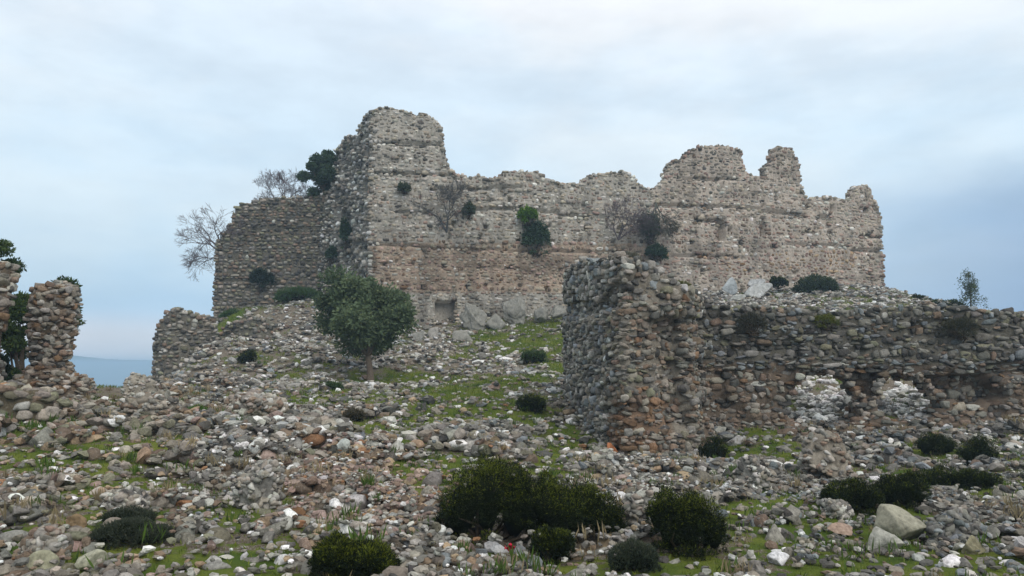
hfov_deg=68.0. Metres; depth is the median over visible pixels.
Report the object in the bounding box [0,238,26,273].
pine tree
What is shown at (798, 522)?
loose stone
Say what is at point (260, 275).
hanging bush
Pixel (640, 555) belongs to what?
shrub
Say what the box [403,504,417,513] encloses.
loose stone
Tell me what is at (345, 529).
loose stone
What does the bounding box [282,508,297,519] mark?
loose stone
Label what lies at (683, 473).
loose stone
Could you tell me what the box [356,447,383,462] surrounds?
loose stone
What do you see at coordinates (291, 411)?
loose stone
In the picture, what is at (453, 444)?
loose stone
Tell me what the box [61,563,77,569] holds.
loose stone
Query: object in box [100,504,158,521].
shrub
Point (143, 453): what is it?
loose stone
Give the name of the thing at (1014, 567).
loose stone
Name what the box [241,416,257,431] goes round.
loose stone
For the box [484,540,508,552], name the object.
loose stone
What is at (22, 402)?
footing wall
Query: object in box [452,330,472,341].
rock outcrop
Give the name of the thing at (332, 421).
loose stone
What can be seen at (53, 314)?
masonry pillar
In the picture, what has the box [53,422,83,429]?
loose stone
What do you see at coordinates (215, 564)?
loose stone
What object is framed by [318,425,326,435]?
loose stone
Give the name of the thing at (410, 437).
loose stone
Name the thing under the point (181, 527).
loose stone
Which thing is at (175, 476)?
loose stone
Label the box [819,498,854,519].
masonry lump
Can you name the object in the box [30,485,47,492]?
loose stone
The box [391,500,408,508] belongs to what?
loose stone
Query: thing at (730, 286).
stone slab
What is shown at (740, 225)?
ruined castle
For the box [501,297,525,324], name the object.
rock outcrop
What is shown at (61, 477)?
loose stone
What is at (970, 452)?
spiny shrub
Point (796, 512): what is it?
loose stone
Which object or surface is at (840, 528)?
boulder
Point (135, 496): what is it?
masonry lump
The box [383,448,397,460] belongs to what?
loose stone
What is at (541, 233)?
hanging bush
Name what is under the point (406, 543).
loose stone
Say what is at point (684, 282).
dry weed
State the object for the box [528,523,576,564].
spiny shrub
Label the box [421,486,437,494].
loose stone
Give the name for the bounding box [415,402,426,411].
loose stone
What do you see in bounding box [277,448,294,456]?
loose stone
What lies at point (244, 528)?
loose stone
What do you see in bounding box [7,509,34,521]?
loose stone
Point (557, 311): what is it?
rock outcrop
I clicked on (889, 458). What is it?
loose stone
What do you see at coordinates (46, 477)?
loose stone
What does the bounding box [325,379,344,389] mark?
shrub
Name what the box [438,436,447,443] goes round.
loose stone
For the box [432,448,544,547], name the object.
spiny shrub
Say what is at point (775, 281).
evergreen shrub
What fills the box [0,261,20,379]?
wall fragment
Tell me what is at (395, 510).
loose stone
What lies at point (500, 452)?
loose stone
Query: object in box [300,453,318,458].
loose stone
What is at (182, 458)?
loose stone
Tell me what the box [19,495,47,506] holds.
loose stone
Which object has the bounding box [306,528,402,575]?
spiny shrub
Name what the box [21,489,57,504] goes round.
loose stone
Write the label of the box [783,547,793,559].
loose stone
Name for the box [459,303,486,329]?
rock outcrop
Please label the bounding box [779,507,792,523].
loose stone
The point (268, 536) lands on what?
loose stone
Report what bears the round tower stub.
on the ground at (180, 552)
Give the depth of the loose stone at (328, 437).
14.26 m
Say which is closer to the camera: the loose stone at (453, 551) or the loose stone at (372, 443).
the loose stone at (453, 551)
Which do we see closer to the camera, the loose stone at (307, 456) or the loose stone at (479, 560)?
the loose stone at (479, 560)
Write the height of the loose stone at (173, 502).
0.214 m
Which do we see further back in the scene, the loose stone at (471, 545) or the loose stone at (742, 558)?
the loose stone at (471, 545)
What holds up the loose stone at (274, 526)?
on the ground at (180, 552)
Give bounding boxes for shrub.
[89,514,175,550]
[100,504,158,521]
[237,348,257,363]
[272,285,324,303]
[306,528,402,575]
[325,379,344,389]
[340,407,366,421]
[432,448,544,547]
[514,393,546,413]
[519,348,548,363]
[524,461,629,543]
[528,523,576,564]
[606,534,662,574]
[643,483,732,561]
[697,432,729,457]
[737,310,768,335]
[769,275,788,289]
[790,273,839,293]
[817,476,885,516]
[870,469,932,509]
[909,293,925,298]
[909,462,964,490]
[914,298,963,305]
[914,431,957,456]
[939,314,980,342]
[953,467,1003,489]
[954,432,1001,466]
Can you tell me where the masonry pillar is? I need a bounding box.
[12,279,91,401]
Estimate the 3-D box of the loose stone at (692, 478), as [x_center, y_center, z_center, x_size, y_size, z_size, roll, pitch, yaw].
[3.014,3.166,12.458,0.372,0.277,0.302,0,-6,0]
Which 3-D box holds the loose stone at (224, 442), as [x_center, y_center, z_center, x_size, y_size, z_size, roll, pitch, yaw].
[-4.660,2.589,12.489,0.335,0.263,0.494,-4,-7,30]
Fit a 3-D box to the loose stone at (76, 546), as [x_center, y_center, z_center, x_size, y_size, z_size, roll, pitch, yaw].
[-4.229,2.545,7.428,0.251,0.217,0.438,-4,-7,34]
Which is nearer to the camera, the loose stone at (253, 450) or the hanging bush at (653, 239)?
the loose stone at (253, 450)
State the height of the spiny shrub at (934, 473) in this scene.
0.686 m
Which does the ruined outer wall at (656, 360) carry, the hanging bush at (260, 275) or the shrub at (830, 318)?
the shrub at (830, 318)
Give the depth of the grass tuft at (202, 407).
16.08 m
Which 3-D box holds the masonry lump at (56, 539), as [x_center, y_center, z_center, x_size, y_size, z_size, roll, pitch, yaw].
[-4.339,2.391,7.012,0.497,0.399,0.394,0,-6,0]
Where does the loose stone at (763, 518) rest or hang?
on the ground at (180, 552)
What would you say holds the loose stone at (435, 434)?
on the ground at (180, 552)
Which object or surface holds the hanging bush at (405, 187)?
attached to the ruined castle
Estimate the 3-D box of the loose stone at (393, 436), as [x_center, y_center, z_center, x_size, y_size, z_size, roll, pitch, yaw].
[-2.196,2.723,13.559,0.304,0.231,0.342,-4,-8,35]
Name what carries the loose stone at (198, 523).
on the ground at (180, 552)
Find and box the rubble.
[0,282,1023,575]
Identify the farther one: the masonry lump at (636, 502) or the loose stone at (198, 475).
the loose stone at (198, 475)
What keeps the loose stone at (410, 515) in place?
on the ground at (180, 552)
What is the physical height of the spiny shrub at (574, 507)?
1.082 m
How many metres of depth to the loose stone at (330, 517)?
8.95 m
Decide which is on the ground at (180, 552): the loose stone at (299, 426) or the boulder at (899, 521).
the boulder at (899, 521)
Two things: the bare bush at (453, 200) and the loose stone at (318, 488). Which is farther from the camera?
the bare bush at (453, 200)
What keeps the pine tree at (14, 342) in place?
on the ground at (180, 552)
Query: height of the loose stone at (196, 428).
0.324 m
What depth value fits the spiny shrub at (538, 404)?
21.21 m
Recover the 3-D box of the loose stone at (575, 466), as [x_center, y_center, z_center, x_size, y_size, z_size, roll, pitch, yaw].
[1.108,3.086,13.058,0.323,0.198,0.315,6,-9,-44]
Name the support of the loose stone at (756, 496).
on the ground at (180, 552)
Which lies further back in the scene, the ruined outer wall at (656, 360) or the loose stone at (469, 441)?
the ruined outer wall at (656, 360)
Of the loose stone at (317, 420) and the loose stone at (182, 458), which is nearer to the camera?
the loose stone at (182, 458)
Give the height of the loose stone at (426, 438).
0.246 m
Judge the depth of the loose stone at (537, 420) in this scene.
20.06 m
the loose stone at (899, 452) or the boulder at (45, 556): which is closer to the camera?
the boulder at (45, 556)
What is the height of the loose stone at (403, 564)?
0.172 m
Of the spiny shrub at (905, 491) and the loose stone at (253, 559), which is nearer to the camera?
the loose stone at (253, 559)
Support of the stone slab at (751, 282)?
on the rubble
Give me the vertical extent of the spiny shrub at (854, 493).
0.631 m
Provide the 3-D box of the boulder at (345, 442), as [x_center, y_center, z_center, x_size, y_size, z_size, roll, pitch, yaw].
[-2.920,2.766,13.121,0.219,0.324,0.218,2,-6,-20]
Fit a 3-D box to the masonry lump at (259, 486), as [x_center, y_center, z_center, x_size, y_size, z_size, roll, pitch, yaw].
[-3.207,2.537,9.514,0.609,0.768,0.541,-1,-6,11]
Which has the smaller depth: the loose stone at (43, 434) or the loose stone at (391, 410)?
the loose stone at (43, 434)
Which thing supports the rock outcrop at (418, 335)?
on the ground at (180, 552)
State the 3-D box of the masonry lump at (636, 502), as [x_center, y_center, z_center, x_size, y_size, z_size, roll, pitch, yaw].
[1.487,2.539,8.584,0.520,0.640,0.418,0,-6,0]
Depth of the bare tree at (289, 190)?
53.44 m
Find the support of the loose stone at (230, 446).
on the ground at (180, 552)
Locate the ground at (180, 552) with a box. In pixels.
[0,288,1023,575]
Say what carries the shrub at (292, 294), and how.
on the ground at (180, 552)
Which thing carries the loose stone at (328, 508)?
on the ground at (180, 552)
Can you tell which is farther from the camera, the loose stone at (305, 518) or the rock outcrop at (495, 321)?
the rock outcrop at (495, 321)
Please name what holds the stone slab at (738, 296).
on the ground at (180, 552)
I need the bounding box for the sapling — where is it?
[954,267,991,308]
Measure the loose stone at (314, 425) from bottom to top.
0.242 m
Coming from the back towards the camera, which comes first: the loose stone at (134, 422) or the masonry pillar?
the masonry pillar
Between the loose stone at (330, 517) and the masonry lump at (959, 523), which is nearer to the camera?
the masonry lump at (959, 523)
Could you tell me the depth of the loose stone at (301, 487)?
10.30 m
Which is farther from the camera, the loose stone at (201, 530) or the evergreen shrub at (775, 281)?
the evergreen shrub at (775, 281)
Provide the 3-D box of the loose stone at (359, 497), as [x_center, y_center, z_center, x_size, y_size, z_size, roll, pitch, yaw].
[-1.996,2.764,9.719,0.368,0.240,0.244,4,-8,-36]
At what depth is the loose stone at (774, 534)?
8.16 m
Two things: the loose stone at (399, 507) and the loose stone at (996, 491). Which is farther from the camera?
the loose stone at (996, 491)
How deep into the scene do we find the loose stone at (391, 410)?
19.68 m
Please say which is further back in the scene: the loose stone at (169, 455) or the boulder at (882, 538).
the loose stone at (169, 455)
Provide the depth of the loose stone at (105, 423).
14.18 m
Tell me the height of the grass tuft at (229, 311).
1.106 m
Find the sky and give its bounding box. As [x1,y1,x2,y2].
[0,0,1023,359]
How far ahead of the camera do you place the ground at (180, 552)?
11.86 m
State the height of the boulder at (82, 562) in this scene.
0.183 m
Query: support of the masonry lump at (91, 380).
on the ground at (180, 552)
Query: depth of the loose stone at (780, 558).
7.25 m
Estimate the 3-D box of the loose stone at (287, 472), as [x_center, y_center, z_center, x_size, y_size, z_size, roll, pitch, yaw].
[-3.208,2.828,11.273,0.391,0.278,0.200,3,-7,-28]
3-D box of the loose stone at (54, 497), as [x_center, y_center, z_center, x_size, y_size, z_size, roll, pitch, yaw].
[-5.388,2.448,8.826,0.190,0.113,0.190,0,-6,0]
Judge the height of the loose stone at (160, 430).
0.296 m
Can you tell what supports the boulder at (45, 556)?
on the ground at (180, 552)
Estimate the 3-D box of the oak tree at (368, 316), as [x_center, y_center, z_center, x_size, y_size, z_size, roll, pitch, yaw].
[-6.138,1.691,32.186,4.707,5.331,5.024,2,-6,-16]
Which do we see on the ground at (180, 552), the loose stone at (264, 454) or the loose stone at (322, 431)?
the loose stone at (264, 454)
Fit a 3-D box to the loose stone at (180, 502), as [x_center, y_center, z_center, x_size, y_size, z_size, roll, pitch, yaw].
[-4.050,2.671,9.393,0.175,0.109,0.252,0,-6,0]
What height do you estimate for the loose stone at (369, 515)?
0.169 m
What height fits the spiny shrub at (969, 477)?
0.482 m
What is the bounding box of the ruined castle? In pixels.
[211,106,885,324]
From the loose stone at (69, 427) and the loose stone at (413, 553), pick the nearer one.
the loose stone at (413, 553)
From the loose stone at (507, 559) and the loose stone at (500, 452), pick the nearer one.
the loose stone at (507, 559)
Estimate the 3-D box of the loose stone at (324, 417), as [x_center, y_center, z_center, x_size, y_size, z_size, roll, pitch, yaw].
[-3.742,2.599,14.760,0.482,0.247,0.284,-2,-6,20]
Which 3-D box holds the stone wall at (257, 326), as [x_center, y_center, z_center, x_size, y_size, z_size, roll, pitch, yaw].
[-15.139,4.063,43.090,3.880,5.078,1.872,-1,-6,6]
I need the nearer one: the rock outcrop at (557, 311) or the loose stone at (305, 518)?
the loose stone at (305, 518)
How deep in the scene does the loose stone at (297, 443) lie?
13.08 m
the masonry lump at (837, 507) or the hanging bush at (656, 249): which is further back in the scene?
the hanging bush at (656, 249)
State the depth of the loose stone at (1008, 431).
18.60 m
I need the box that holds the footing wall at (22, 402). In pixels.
[0,380,58,423]
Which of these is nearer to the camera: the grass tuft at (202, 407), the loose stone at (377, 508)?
the loose stone at (377, 508)
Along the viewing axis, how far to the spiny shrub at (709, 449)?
17.57 m
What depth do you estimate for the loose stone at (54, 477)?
9.75 m
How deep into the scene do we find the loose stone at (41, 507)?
8.50 m
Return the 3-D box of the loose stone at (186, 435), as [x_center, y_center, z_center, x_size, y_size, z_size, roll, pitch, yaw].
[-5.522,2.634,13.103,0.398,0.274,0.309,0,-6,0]
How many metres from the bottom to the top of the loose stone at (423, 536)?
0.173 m
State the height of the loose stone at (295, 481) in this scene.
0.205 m
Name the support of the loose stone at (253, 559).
on the ground at (180, 552)
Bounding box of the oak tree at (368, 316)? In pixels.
[312,264,420,381]
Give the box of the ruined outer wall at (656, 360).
[560,251,1023,457]
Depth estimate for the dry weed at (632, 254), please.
19.73 m
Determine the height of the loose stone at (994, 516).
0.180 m
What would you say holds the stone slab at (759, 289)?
on the ground at (180, 552)
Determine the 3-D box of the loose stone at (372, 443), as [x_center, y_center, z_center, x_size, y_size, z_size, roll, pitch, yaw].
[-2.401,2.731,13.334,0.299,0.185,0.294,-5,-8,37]
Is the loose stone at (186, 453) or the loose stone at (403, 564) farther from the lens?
the loose stone at (186, 453)
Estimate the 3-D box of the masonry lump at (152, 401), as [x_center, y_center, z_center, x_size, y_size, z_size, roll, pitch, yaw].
[-7.325,2.482,15.686,1.390,0.778,1.059,5,-8,-36]
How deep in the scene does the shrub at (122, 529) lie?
7.51 m
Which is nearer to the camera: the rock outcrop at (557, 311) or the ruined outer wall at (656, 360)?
the ruined outer wall at (656, 360)
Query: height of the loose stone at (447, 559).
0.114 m
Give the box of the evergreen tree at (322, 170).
[295,149,338,201]
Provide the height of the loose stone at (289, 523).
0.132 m
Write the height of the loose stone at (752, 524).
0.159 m
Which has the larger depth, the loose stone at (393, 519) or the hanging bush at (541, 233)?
the hanging bush at (541, 233)
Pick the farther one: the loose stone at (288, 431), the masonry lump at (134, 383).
the masonry lump at (134, 383)
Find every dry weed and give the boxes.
[626,250,640,260]
[677,279,691,285]
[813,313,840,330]
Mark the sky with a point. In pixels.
(120, 120)
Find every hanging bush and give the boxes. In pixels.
[248,266,276,291]
[324,245,337,264]
[339,215,351,249]
[397,181,410,193]
[461,200,475,220]
[516,203,538,226]
[519,219,551,256]
[641,210,661,243]
[644,242,668,261]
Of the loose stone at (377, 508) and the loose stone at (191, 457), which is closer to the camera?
the loose stone at (377, 508)
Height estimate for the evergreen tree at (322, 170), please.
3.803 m
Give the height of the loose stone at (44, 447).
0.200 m
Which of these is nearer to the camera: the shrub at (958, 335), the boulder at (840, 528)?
the boulder at (840, 528)
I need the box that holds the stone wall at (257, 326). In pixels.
[218,314,279,339]
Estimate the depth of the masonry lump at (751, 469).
12.16 m
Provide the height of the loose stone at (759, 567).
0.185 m
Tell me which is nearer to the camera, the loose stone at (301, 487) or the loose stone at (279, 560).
the loose stone at (279, 560)
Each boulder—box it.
[26,550,59,569]
[66,514,86,527]
[74,549,108,570]
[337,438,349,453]
[607,443,617,451]
[827,522,852,535]
[866,526,904,550]
[873,504,925,539]
[961,535,986,554]
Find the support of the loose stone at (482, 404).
on the ground at (180, 552)
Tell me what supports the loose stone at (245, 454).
on the ground at (180, 552)
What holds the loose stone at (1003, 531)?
on the ground at (180, 552)
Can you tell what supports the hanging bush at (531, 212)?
attached to the ruined castle
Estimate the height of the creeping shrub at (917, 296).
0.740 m
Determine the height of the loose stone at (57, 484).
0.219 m
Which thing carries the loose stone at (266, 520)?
on the ground at (180, 552)
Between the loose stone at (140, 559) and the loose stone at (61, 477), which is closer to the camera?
the loose stone at (140, 559)
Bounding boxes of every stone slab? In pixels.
[722,277,736,294]
[729,294,745,299]
[744,283,772,297]
[748,279,764,286]
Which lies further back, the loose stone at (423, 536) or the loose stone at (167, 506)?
the loose stone at (167, 506)
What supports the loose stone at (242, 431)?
on the ground at (180, 552)
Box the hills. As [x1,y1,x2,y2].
[9,355,152,386]
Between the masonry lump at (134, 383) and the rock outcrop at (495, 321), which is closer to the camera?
the masonry lump at (134, 383)
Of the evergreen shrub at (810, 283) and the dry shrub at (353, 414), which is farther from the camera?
the evergreen shrub at (810, 283)
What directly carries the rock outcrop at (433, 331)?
on the ground at (180, 552)
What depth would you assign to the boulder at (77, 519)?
7.86 m
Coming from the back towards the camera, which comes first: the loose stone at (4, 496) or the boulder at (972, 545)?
the loose stone at (4, 496)
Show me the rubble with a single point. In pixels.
(832, 400)
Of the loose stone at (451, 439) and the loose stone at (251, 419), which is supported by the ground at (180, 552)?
the loose stone at (451, 439)
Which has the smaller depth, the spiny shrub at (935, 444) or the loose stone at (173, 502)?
the loose stone at (173, 502)
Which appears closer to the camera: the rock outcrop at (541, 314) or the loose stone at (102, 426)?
the loose stone at (102, 426)
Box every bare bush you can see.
[409,179,480,232]
[603,195,664,242]
[637,203,683,239]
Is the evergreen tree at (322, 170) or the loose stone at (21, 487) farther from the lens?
the evergreen tree at (322, 170)
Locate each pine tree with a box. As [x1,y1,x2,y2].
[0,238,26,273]
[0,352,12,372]
[1,290,29,380]
[25,275,85,351]
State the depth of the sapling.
40.62 m
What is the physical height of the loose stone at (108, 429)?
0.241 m
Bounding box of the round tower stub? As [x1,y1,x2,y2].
[151,307,218,382]
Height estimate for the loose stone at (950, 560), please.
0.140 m
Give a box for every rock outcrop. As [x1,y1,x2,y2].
[412,331,423,339]
[428,327,438,337]
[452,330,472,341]
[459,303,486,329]
[486,313,505,329]
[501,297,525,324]
[534,307,548,322]
[549,305,566,318]
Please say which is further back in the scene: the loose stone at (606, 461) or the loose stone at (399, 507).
the loose stone at (606, 461)
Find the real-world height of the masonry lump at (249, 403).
0.767 m
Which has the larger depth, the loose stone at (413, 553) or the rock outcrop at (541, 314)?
the rock outcrop at (541, 314)
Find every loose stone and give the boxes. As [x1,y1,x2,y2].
[0,511,17,526]
[1,492,20,501]
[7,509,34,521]
[10,508,43,525]
[12,504,29,516]
[16,483,31,488]
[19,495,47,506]
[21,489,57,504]
[27,427,54,447]
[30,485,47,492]
[31,502,48,516]
[34,473,51,484]
[40,442,65,450]
[46,493,59,500]
[49,472,57,481]
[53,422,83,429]
[54,481,62,487]
[57,472,68,485]
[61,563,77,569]
[67,531,89,540]
[73,540,96,551]
[86,448,104,460]
[92,425,114,430]
[98,424,114,429]
[102,417,112,427]
[125,558,146,563]
[129,417,140,432]
[135,447,151,463]
[144,449,165,464]
[144,468,167,478]
[149,500,174,507]
[155,426,174,435]
[158,491,176,505]
[164,449,181,460]
[169,465,185,478]
[175,500,192,505]
[175,516,202,533]
[175,527,194,542]
[176,522,196,531]
[178,455,189,463]
[180,531,196,544]
[181,443,205,455]
[182,432,199,438]
[186,425,202,433]
[188,450,200,462]
[188,459,205,468]
[191,473,202,483]
[198,521,219,533]
[201,560,231,569]
[203,527,230,542]
[216,462,230,470]
[217,437,228,450]
[224,444,237,456]
[226,426,247,436]
[239,522,252,532]
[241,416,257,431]
[242,449,260,458]
[243,557,266,562]
[248,437,261,453]
[252,516,273,530]
[252,522,266,531]
[259,450,276,459]
[261,531,274,542]
[263,520,287,534]
[274,554,287,564]
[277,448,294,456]
[279,428,297,436]
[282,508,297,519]
[283,469,291,479]
[283,561,302,572]
[284,516,292,529]
[285,436,301,449]
[287,409,300,414]
[288,477,311,486]
[292,481,311,494]
[292,515,309,527]
[293,422,310,437]
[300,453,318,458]
[302,434,325,446]
[308,417,321,423]
[309,415,328,420]
[310,423,322,427]
[311,510,325,519]
[312,483,330,492]
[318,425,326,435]
[319,436,332,445]
[322,418,336,425]
[325,503,349,514]
[326,510,339,522]
[329,498,343,507]
[339,520,356,535]
[344,494,367,510]
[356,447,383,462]
[359,505,381,511]
[362,513,373,528]
[365,439,379,446]
[379,434,396,444]
[380,517,408,529]
[382,407,397,414]
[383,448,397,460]
[387,440,403,452]
[389,508,398,513]
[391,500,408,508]
[395,514,412,524]
[396,557,412,567]
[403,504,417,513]
[404,435,418,440]
[404,541,425,548]
[406,550,421,565]
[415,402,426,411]
[417,504,424,510]
[417,532,428,540]
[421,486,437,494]
[423,433,431,442]
[432,429,445,447]
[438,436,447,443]
[442,552,450,567]
[447,436,458,442]
[448,439,467,450]
[450,548,464,565]
[456,539,473,550]
[459,437,475,451]
[465,555,482,567]
[471,445,492,456]
[476,402,487,406]
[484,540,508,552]
[493,447,502,455]
[497,564,507,575]
[502,555,510,563]
[532,418,549,425]
[569,463,587,469]
[599,459,616,467]
[677,470,690,480]
[687,473,700,484]
[732,556,747,566]
[741,559,765,572]
[746,518,754,526]
[748,494,760,499]
[754,514,770,527]
[765,524,785,542]
[767,551,788,565]
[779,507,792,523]
[779,518,801,524]
[781,504,800,521]
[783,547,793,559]
[882,444,894,463]
[883,449,901,463]
[938,554,960,567]
[987,513,998,519]
[993,488,1015,496]
[997,525,1015,535]
[1003,427,1017,433]
[1006,559,1023,570]
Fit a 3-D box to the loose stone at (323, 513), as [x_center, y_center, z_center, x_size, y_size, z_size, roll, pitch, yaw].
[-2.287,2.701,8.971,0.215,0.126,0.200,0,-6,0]
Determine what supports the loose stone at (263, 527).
on the ground at (180, 552)
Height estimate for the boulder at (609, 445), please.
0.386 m
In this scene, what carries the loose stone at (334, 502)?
on the ground at (180, 552)
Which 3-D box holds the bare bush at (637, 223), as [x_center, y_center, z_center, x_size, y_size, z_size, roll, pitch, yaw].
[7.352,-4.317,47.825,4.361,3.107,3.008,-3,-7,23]
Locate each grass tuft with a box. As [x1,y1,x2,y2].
[188,403,206,409]
[218,307,240,317]
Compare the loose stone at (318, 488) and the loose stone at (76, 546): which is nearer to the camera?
the loose stone at (76, 546)
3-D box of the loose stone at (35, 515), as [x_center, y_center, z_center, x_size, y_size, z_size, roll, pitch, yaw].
[-5.304,2.525,8.264,0.332,0.213,0.402,-5,-8,41]
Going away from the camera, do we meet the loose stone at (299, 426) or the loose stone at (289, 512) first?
the loose stone at (289, 512)
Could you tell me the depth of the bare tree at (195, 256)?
51.83 m
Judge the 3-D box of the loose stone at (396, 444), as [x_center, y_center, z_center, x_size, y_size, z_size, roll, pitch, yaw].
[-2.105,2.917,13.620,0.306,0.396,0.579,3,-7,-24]
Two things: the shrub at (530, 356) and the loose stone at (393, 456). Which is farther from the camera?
the shrub at (530, 356)
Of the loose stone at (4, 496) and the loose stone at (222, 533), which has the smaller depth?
the loose stone at (222, 533)
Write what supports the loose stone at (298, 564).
on the ground at (180, 552)
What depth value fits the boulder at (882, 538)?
7.82 m
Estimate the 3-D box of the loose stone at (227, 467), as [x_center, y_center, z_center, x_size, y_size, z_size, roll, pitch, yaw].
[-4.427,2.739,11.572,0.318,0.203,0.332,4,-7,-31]
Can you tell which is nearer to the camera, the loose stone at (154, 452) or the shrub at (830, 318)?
the loose stone at (154, 452)
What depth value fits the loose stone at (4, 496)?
8.60 m
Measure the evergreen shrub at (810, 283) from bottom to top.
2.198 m
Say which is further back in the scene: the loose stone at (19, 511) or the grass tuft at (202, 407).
the grass tuft at (202, 407)
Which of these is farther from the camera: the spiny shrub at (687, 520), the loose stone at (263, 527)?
the loose stone at (263, 527)
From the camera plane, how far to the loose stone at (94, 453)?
11.83 m
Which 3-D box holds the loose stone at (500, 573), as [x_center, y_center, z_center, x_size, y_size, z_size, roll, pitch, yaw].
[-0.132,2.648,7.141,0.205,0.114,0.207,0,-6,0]
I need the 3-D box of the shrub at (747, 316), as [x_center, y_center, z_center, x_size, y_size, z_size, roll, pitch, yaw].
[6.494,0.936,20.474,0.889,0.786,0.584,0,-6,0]
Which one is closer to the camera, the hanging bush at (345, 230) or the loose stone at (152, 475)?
the loose stone at (152, 475)
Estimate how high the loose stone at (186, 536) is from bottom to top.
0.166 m
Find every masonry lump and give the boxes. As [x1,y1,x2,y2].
[13,523,73,559]
[79,374,96,393]
[99,485,149,509]
[119,390,183,417]
[120,372,160,397]
[219,391,288,416]
[229,459,285,510]
[621,484,663,531]
[731,454,773,490]
[797,427,854,481]
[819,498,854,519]
[924,506,986,543]
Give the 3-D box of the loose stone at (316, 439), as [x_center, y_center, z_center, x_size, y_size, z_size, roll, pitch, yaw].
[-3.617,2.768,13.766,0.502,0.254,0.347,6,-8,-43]
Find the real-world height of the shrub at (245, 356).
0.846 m
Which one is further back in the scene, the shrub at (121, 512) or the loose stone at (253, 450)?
the loose stone at (253, 450)
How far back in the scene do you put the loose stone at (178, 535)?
7.74 m
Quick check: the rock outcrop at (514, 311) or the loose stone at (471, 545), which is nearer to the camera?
the loose stone at (471, 545)
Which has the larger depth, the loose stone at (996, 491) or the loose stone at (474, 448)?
the loose stone at (474, 448)
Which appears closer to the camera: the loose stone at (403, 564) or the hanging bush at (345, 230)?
the loose stone at (403, 564)
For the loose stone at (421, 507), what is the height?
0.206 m
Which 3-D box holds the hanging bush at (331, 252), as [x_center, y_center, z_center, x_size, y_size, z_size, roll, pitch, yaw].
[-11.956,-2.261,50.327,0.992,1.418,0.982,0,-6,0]
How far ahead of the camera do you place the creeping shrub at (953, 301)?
40.99 m
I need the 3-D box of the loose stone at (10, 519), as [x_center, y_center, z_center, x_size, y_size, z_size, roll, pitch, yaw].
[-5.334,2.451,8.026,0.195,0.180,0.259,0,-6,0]
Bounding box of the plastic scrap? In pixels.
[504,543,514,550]
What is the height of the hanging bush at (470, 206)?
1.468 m
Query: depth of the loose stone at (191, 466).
11.57 m
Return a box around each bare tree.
[173,203,254,281]
[252,168,313,199]
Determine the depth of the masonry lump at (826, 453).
14.15 m
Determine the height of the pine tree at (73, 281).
4.376 m

